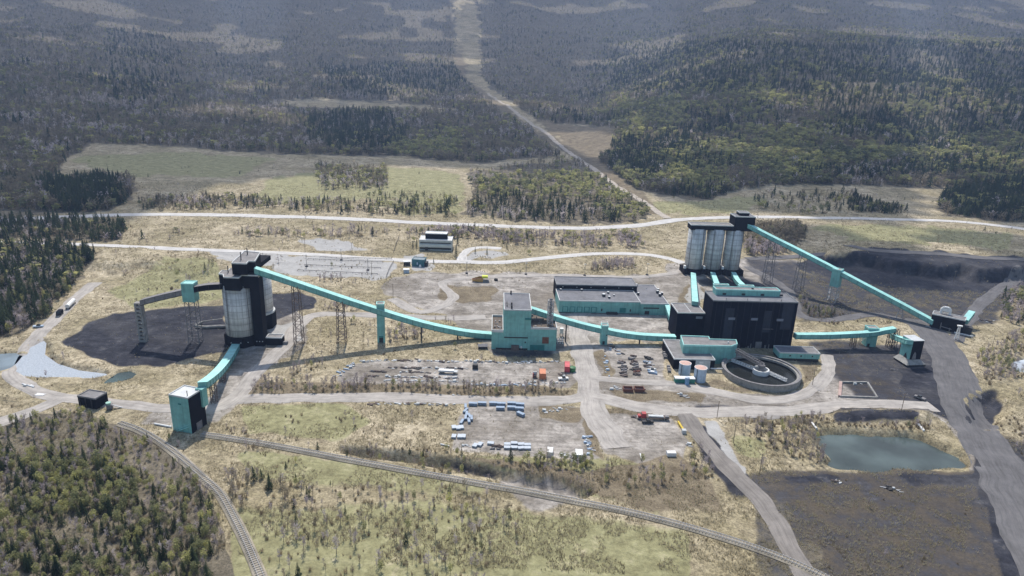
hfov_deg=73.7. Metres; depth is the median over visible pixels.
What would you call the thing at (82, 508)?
spruce
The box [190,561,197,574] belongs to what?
leafing tree
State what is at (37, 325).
pickup truck
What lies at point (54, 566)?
spruce
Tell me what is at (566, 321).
conveyor gallery
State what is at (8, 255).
spruce
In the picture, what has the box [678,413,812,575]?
road
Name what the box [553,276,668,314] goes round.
workshop
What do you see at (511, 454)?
garden spruce
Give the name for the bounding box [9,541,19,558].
spruce
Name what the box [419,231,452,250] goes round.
office building
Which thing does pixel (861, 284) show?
conveyor gallery
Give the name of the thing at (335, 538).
bare tree
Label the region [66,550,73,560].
leafing tree
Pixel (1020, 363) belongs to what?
pond
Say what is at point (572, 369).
round tank
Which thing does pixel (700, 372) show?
storage tank
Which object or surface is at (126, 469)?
leafing tree
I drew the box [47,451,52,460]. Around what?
spruce
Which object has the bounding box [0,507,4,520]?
leafing tree
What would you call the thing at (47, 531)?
leafing tree
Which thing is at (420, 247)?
window
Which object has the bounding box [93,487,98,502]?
spruce
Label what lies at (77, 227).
spruce
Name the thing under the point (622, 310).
bay door
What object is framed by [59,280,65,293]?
spruce
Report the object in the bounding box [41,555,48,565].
leafing tree
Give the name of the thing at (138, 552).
spruce
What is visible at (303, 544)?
bare tree
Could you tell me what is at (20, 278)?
spruce
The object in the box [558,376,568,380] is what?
pickup truck
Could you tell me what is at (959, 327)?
light mast
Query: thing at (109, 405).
crushing machine
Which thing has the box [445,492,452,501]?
leafing tree
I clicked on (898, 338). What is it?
conveyor gallery
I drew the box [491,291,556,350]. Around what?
crusher building
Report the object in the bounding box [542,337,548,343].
door
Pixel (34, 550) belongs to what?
bare tree
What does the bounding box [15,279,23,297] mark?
spruce
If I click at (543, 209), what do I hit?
spruce
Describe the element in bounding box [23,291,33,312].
spruce
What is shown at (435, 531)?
bare tree
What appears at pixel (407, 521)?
leafing tree
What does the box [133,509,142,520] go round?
leafing tree
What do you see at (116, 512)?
leafing tree
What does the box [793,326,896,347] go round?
conveyor gallery
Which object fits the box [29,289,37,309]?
spruce
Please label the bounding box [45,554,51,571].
spruce
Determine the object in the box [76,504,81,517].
spruce
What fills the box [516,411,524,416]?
sheeting bundle
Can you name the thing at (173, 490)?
leafing tree
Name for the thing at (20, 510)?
spruce
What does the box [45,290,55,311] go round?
spruce
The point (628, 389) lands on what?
steel frame bin
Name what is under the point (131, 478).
leafing tree
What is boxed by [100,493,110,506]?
leafing tree
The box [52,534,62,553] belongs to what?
spruce
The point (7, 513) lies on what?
leafing tree
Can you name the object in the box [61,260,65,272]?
spruce
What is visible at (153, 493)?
spruce
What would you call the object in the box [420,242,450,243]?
window
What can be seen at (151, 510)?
leafing tree
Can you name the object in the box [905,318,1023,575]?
haul road
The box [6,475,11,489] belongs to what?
spruce
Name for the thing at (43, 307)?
spruce
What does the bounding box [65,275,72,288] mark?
spruce
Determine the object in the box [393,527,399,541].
bare tree
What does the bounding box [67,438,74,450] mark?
leafing tree
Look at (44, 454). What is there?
leafing tree
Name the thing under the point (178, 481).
leafing tree
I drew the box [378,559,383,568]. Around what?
leafing tree
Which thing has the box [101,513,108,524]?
leafing tree
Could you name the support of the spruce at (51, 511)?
on the ground at (164, 350)
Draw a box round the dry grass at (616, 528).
[0,178,1023,575]
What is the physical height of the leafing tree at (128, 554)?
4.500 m
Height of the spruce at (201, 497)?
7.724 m
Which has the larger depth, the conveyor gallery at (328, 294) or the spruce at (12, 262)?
the spruce at (12, 262)
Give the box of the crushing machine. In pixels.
[106,401,122,409]
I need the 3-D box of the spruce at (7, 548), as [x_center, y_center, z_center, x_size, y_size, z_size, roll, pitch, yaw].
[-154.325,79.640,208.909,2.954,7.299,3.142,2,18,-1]
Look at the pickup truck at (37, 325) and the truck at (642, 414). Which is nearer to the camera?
the truck at (642, 414)
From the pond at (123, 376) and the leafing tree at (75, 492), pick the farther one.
the pond at (123, 376)
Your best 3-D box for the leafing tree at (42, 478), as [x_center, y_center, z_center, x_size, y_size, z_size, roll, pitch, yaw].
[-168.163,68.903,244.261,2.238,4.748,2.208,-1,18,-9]
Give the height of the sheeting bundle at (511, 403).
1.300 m
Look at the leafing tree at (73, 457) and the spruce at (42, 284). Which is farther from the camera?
the spruce at (42, 284)
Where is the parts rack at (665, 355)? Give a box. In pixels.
[662,350,667,358]
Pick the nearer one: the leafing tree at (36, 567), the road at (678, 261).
the leafing tree at (36, 567)
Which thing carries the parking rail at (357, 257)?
on the ground at (164, 350)
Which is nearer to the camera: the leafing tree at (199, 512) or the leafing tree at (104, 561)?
the leafing tree at (104, 561)
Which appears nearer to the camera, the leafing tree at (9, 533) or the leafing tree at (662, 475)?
the leafing tree at (9, 533)
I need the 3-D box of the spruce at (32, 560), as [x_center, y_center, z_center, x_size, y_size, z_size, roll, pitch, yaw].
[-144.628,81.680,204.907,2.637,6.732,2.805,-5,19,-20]
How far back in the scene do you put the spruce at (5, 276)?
435.39 m
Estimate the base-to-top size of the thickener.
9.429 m
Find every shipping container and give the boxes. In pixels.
[472,363,477,369]
[539,368,545,379]
[547,447,552,456]
[564,361,569,372]
[575,449,582,460]
[666,450,676,456]
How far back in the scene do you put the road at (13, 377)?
342.86 m
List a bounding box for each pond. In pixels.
[0,353,20,370]
[15,341,112,377]
[104,371,135,382]
[816,434,965,472]
[1011,360,1023,371]
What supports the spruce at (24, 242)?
on the ground at (164, 350)
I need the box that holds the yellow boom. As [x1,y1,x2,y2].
[677,421,686,433]
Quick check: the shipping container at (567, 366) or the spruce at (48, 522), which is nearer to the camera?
the spruce at (48, 522)
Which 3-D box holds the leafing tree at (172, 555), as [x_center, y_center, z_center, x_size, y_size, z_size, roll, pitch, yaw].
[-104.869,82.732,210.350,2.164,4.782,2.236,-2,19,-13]
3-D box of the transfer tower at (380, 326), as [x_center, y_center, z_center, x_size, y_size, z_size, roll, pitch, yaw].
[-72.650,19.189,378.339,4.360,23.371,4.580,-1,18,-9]
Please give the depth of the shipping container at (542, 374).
341.99 m
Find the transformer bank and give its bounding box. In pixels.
[556,337,563,347]
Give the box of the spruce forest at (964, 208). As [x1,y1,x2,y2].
[0,0,1023,575]
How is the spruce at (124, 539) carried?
on the ground at (164, 350)
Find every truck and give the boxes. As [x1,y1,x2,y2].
[32,324,43,327]
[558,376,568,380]
[637,411,669,420]
[641,418,653,423]
[914,394,925,400]
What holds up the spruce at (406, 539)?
on the ground at (164, 350)
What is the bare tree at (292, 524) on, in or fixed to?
on the ground at (164, 350)
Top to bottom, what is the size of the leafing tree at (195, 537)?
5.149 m
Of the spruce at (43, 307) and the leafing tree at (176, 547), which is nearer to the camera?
the leafing tree at (176, 547)
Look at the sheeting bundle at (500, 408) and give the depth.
310.21 m
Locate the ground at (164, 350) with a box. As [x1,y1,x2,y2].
[0,0,1023,575]
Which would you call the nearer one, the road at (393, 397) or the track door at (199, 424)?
the track door at (199, 424)
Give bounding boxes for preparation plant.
[668,286,798,348]
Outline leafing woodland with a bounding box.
[0,0,1023,575]
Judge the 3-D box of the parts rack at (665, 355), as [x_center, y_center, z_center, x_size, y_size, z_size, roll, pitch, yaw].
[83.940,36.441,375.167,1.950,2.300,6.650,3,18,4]
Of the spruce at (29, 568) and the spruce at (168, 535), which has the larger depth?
the spruce at (168, 535)
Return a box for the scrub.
[0,153,1023,575]
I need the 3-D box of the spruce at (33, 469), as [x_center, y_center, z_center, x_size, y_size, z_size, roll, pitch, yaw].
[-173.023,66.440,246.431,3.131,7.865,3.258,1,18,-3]
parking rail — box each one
[297,270,377,274]
[304,264,380,267]
[308,258,379,261]
[320,256,391,258]
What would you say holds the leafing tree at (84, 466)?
on the ground at (164, 350)
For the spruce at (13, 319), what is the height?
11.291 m
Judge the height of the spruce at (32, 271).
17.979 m
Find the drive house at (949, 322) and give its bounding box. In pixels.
[927,306,972,337]
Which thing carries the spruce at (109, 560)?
on the ground at (164, 350)
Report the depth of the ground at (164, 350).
421.29 m
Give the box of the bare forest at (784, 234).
[0,0,1023,575]
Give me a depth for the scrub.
350.37 m
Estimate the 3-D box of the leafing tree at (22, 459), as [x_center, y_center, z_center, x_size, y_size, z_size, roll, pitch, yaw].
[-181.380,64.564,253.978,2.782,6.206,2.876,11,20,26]
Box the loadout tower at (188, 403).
[168,385,208,433]
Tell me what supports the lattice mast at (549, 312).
on the crusher building at (517, 325)
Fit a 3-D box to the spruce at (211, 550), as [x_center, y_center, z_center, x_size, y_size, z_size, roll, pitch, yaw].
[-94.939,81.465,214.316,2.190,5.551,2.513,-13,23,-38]
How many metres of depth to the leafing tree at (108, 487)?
239.57 m
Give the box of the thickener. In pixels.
[711,348,801,391]
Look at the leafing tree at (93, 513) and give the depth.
226.56 m
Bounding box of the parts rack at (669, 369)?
[666,364,671,372]
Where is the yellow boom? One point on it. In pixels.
(683, 431)
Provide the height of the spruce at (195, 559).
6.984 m
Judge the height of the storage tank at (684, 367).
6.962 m
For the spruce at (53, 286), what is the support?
on the ground at (164, 350)
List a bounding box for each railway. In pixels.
[116,421,267,575]
[200,431,829,575]
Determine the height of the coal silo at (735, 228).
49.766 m
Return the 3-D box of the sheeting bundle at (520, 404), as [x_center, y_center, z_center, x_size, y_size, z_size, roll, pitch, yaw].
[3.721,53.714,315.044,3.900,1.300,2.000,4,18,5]
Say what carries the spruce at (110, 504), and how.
on the ground at (164, 350)
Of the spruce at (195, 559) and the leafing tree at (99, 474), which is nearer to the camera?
the spruce at (195, 559)
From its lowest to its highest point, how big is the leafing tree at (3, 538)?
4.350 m
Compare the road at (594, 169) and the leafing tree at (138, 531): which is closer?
the leafing tree at (138, 531)
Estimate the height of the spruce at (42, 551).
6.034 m
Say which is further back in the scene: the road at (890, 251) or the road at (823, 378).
the road at (890, 251)
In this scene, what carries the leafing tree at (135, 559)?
on the ground at (164, 350)
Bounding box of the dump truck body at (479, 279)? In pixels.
[472,275,488,282]
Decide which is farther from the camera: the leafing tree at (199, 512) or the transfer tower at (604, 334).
the transfer tower at (604, 334)
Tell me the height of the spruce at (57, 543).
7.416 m
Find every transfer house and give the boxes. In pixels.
[180,280,203,343]
[826,267,843,302]
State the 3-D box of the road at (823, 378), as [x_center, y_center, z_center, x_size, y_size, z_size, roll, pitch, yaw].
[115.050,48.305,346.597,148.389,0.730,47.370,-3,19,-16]
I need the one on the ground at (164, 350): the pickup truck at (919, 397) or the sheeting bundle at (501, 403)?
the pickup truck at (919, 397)
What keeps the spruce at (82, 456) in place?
on the ground at (164, 350)
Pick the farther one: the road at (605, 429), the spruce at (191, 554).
the road at (605, 429)
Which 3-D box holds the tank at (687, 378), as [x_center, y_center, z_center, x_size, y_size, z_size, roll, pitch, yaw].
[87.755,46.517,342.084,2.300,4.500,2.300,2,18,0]
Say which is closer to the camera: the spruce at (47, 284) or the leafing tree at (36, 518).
the leafing tree at (36, 518)
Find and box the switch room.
[266,334,287,344]
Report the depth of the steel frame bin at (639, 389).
332.41 m
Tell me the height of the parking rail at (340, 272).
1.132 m
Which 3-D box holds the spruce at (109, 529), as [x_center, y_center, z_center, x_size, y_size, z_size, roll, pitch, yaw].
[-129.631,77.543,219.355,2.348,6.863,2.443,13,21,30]
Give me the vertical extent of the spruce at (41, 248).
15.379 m
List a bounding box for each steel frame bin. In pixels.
[622,386,633,392]
[634,386,644,392]
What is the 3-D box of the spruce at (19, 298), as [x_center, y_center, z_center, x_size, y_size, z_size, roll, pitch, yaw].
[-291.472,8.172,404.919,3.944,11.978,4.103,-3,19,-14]
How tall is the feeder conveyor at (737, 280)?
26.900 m
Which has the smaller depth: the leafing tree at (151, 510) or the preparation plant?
the leafing tree at (151, 510)
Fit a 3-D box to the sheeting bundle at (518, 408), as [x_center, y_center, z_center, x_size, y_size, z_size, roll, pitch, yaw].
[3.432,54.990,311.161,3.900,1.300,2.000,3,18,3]
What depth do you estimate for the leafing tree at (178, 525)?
221.62 m
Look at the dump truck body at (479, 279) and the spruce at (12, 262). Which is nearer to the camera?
the spruce at (12, 262)
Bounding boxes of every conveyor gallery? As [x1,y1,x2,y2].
[134,282,222,341]
[197,344,239,403]
[254,266,491,345]
[531,306,675,343]
[747,224,933,324]
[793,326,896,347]
[890,329,913,353]
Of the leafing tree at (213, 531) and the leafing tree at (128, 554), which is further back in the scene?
the leafing tree at (213, 531)
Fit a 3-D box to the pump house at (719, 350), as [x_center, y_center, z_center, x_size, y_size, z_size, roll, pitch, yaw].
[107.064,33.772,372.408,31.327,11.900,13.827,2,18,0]
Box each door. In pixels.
[196,420,202,430]
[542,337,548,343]
[619,308,625,312]
[755,342,761,347]
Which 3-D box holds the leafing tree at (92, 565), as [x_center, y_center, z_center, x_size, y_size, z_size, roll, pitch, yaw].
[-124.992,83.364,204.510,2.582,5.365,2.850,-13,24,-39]
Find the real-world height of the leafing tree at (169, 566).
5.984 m
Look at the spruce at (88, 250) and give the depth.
494.85 m
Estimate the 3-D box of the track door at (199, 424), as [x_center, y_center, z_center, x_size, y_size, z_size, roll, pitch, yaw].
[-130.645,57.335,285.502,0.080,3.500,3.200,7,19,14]
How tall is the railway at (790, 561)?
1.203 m
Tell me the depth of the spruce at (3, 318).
372.51 m
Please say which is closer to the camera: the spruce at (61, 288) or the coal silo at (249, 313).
the coal silo at (249, 313)
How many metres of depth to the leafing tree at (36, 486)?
238.98 m
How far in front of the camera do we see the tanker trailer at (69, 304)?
412.62 m
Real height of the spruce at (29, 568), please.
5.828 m
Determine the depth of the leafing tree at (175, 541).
214.35 m
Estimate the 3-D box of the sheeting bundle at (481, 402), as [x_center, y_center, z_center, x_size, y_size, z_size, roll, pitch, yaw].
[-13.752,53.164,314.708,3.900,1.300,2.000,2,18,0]
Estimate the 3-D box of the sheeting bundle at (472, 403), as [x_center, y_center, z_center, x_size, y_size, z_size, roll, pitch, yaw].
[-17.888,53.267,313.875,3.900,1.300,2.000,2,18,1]
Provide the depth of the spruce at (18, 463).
252.59 m
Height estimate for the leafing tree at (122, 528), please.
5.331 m
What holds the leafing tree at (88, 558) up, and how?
on the ground at (164, 350)
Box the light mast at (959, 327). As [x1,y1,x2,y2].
[954,325,962,339]
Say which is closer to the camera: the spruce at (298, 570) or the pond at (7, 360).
the spruce at (298, 570)
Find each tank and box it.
[570,366,575,372]
[678,360,691,375]
[685,376,689,384]
[694,365,706,382]
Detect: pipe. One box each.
[154,423,171,427]
[194,318,225,328]
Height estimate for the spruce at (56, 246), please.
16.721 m
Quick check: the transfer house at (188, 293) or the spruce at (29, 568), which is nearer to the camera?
the spruce at (29, 568)
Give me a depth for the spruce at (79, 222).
589.03 m
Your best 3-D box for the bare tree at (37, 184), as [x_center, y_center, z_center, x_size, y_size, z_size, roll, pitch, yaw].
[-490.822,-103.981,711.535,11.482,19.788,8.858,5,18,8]
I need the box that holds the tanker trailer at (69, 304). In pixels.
[65,298,75,308]
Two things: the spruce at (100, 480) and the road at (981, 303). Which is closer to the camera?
the spruce at (100, 480)
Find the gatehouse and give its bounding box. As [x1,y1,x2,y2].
[412,256,427,267]
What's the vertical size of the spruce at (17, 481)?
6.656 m
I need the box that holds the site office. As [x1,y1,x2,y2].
[773,345,820,361]
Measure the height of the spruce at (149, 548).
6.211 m
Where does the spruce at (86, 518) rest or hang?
on the ground at (164, 350)
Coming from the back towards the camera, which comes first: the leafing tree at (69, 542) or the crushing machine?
the crushing machine
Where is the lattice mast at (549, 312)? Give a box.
[547,298,553,325]
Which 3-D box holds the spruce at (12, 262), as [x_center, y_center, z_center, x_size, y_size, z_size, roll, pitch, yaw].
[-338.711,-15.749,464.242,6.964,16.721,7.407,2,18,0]
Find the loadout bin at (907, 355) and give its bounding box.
[894,335,925,366]
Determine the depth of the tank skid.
343.55 m
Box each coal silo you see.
[218,248,276,348]
[679,210,755,276]
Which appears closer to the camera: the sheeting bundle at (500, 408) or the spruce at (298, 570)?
the spruce at (298, 570)
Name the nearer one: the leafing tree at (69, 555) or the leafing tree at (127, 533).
the leafing tree at (69, 555)
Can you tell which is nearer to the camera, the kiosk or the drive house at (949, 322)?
the drive house at (949, 322)
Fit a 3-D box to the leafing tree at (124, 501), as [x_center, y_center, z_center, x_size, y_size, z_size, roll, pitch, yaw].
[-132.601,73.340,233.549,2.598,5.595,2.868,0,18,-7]
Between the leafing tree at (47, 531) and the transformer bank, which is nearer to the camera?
the leafing tree at (47, 531)
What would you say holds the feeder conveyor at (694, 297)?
on the ground at (164, 350)
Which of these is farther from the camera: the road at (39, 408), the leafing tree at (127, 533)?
the road at (39, 408)
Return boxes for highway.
[16,213,1023,229]
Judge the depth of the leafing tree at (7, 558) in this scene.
205.08 m
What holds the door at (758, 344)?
in the preparation plant
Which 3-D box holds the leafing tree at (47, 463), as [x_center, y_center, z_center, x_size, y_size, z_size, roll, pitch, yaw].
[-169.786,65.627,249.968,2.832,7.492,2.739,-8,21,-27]
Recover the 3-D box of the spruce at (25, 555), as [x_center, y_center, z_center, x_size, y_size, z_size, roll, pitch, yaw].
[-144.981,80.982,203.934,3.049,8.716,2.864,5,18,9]
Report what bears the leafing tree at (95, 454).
on the ground at (164, 350)
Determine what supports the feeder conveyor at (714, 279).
on the ground at (164, 350)
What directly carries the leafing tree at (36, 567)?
on the ground at (164, 350)
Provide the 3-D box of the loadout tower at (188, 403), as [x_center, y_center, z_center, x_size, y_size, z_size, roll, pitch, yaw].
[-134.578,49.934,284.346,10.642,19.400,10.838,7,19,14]
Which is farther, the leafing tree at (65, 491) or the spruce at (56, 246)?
the spruce at (56, 246)
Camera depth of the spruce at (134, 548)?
213.86 m
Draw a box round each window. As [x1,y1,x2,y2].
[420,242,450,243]
[420,247,450,249]
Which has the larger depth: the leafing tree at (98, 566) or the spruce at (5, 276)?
the spruce at (5, 276)
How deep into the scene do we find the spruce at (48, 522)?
223.46 m
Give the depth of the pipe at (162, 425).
286.84 m
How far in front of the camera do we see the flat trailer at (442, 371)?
343.92 m
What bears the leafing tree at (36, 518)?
on the ground at (164, 350)
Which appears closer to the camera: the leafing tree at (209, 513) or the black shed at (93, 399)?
the leafing tree at (209, 513)
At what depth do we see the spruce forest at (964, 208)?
1334.19 m
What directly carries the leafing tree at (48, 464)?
on the ground at (164, 350)
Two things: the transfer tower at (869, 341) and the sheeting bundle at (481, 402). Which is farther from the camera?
the transfer tower at (869, 341)
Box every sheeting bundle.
[469,402,476,405]
[478,401,485,404]
[489,401,497,405]
[496,406,504,410]
[497,402,505,405]
[507,401,515,405]
[507,405,515,409]
[515,406,523,410]
[516,402,523,406]
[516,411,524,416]
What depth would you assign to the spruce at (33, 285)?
418.54 m
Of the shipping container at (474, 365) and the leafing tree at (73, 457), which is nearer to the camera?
the leafing tree at (73, 457)
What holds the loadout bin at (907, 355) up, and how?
on the ground at (164, 350)
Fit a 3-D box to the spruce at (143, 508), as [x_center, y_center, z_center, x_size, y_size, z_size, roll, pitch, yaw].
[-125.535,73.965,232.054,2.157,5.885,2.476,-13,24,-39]
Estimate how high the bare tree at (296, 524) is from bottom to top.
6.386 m
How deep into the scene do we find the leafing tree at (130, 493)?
236.24 m
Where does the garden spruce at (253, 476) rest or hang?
on the ground at (164, 350)
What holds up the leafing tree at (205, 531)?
on the ground at (164, 350)
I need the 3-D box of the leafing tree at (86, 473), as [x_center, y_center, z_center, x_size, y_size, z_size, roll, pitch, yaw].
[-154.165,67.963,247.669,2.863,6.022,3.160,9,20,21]
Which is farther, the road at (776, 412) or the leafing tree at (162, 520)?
the road at (776, 412)
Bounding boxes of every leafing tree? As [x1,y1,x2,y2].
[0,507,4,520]
[0,534,7,541]
[3,509,10,518]
[5,553,13,564]
[7,529,14,539]
[16,534,24,541]
[19,454,28,464]
[20,528,29,541]
[31,482,39,490]
[31,497,42,512]
[31,513,40,526]
[31,562,39,571]
[32,452,40,462]
[32,566,40,575]
[35,471,40,481]
[38,474,44,483]
[41,451,47,458]
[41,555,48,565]
[42,458,52,470]
[43,458,51,470]
[44,529,52,538]
[49,466,55,473]
[49,492,57,500]
[53,504,61,512]
[59,457,69,466]
[60,554,67,564]
[61,489,68,495]
[66,538,74,551]
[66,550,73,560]
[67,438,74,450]
[69,489,78,499]
[70,455,78,465]
[76,523,82,534]
[81,461,89,468]
[83,468,91,481]
[85,557,90,567]
[86,551,94,561]
[87,440,94,449]
[89,508,95,518]
[89,558,97,572]
[92,448,103,461]
[94,560,103,570]
[95,470,102,478]
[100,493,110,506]
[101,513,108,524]
[101,555,108,565]
[103,448,110,456]
[105,481,111,489]
[112,509,121,524]
[118,479,127,490]
[118,524,123,536]
[119,501,125,510]
[120,496,127,503]
[122,488,129,495]
[123,529,131,542]
[124,464,131,476]
[124,551,130,562]
[127,477,136,486]
[128,489,135,502]
[132,554,138,563]
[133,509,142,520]
[135,526,142,538]
[138,517,147,530]
[148,504,157,515]
[149,498,155,506]
[152,551,158,562]
[159,511,167,526]
[159,561,170,575]
[167,550,174,562]
[168,484,176,499]
[172,537,180,549]
[172,543,179,551]
[175,478,182,488]
[176,522,183,531]
[179,561,187,570]
[181,550,191,567]
[186,524,192,535]
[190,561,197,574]
[191,473,198,484]
[191,534,198,542]
[192,525,197,535]
[193,547,199,556]
[195,538,204,550]
[197,509,204,518]
[200,522,209,534]
[200,548,207,559]
[204,499,211,510]
[205,509,212,517]
[211,525,218,537]
[361,521,366,528]
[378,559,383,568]
[404,518,411,527]
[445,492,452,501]
[448,562,452,573]
[659,471,665,479]
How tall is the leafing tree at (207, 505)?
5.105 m
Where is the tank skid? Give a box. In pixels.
[674,376,694,383]
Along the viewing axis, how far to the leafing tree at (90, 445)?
265.10 m
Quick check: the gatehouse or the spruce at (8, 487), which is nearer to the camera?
the spruce at (8, 487)
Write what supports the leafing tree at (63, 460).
on the ground at (164, 350)
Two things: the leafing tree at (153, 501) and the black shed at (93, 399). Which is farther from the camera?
the black shed at (93, 399)
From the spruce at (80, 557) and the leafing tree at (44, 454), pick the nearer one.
the spruce at (80, 557)
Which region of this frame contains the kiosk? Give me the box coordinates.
[403,260,410,265]
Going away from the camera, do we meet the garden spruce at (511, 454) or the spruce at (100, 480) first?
the spruce at (100, 480)
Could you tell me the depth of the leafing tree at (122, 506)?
230.41 m
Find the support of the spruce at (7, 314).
on the ground at (164, 350)
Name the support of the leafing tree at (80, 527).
on the ground at (164, 350)
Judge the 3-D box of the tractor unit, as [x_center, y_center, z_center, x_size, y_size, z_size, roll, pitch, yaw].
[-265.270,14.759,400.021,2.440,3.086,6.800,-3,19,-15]
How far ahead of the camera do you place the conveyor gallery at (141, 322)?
362.26 m
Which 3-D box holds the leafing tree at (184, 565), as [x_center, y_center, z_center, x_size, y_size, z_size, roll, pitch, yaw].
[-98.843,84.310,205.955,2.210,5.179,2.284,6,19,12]
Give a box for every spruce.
[0,302,11,330]
[4,271,8,289]
[4,305,12,326]
[4,541,11,556]
[6,251,11,264]
[6,288,16,310]
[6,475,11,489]
[7,435,15,451]
[9,310,16,325]
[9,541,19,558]
[11,253,18,270]
[11,498,17,509]
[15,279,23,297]
[15,455,23,468]
[16,475,21,488]
[17,293,23,308]
[17,507,24,522]
[19,274,25,293]
[21,235,28,253]
[22,548,31,571]
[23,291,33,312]
[24,558,33,572]
[25,247,31,262]
[26,302,35,322]
[26,553,35,569]
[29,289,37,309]
[30,463,36,481]
[31,265,39,284]
[32,280,38,297]
[32,298,41,318]
[34,532,40,549]
[39,244,46,256]
[39,274,48,292]
[39,295,49,316]
[39,542,47,554]
[44,275,50,291]
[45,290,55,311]
[45,511,53,526]
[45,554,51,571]
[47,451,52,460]
[49,502,55,514]
[51,275,56,291]
[51,555,62,575]
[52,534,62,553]
[53,239,61,256]
[53,556,62,575]
[54,538,62,555]
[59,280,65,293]
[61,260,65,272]
[61,464,66,478]
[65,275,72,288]
[68,266,77,282]
[72,534,81,550]
[75,261,82,275]
[75,550,82,563]
[76,212,83,228]
[76,223,82,238]
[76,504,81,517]
[79,498,84,512]
[81,450,89,462]
[84,507,91,523]
[86,244,93,259]
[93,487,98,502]
[95,458,100,472]
[95,502,101,514]
[96,477,100,491]
[99,473,104,486]
[105,497,113,515]
[106,521,111,538]
[106,553,112,567]
[122,537,131,555]
[131,539,138,552]
[135,543,142,559]
[140,501,146,512]
[141,552,148,569]
[146,541,152,555]
[151,486,156,497]
[157,523,162,538]
[158,547,162,560]
[161,542,167,559]
[163,525,170,542]
[170,518,175,529]
[179,559,187,575]
[180,508,186,521]
[182,488,188,501]
[189,546,200,567]
[193,551,200,568]
[197,487,205,505]
[207,541,213,555]
[250,467,257,480]
[265,475,272,490]
[295,562,301,575]
[402,531,408,544]
[507,447,513,460]
[540,204,545,217]
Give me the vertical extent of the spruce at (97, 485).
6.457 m
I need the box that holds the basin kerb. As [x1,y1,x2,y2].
[838,381,877,397]
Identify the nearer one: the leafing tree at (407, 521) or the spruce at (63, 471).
the leafing tree at (407, 521)
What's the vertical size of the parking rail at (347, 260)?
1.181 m
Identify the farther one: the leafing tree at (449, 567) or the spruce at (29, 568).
the leafing tree at (449, 567)
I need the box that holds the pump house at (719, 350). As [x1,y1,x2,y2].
[680,335,737,363]
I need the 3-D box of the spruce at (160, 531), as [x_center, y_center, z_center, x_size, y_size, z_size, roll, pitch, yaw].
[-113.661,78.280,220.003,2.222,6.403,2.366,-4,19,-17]
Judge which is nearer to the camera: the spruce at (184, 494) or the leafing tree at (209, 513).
the leafing tree at (209, 513)
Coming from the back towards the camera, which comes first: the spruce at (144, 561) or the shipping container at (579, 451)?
the shipping container at (579, 451)
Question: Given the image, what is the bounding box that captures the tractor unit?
[55,309,63,316]
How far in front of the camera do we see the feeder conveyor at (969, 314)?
433.16 m
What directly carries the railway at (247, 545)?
on the ground at (164, 350)
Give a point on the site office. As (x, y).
(802, 353)
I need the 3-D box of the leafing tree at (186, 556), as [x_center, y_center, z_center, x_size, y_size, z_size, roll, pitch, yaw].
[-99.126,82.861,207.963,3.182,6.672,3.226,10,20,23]
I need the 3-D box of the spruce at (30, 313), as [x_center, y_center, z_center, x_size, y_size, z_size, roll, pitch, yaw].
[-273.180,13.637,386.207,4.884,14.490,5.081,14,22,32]
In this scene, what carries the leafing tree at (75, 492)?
on the ground at (164, 350)
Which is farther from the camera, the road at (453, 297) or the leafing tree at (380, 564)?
the road at (453, 297)
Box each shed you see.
[77,389,107,408]
[478,344,487,348]
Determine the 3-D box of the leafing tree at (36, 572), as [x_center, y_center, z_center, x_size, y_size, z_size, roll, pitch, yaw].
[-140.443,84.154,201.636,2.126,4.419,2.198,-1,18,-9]
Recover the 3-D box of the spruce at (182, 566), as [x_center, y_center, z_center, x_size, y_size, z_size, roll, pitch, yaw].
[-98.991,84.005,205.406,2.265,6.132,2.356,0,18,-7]
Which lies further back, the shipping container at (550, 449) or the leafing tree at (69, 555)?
the shipping container at (550, 449)
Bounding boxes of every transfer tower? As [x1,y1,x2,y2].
[376,301,384,342]
[599,321,608,344]
[858,325,879,346]
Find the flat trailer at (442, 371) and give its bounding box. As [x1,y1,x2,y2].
[438,368,457,374]
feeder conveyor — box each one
[665,305,669,319]
[690,272,697,305]
[710,272,728,288]
[731,272,754,286]
[964,310,974,323]
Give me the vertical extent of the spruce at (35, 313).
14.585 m
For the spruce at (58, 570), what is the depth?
202.91 m
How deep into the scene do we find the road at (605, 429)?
331.71 m
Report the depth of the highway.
668.19 m
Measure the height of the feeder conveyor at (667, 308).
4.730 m
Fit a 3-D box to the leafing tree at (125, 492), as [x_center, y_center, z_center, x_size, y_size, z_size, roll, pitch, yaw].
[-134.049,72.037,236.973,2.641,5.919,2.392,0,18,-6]
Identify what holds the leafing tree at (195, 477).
on the ground at (164, 350)
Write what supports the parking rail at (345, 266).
on the ground at (164, 350)
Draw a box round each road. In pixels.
[0,397,63,426]
[1,282,485,412]
[43,243,684,263]
[238,392,583,405]
[387,269,681,313]
[457,246,501,259]
[487,93,670,217]
[568,313,633,448]
[590,354,835,403]
[590,393,939,419]
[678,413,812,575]
[744,245,1023,260]
[744,266,920,326]
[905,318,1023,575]
[947,265,1023,342]
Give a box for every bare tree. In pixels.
[3,560,13,572]
[22,313,29,327]
[31,548,39,561]
[34,180,42,189]
[106,561,114,573]
[288,520,294,532]
[293,521,300,536]
[299,535,305,546]
[331,535,338,553]
[374,548,382,558]
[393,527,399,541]
[432,523,438,538]

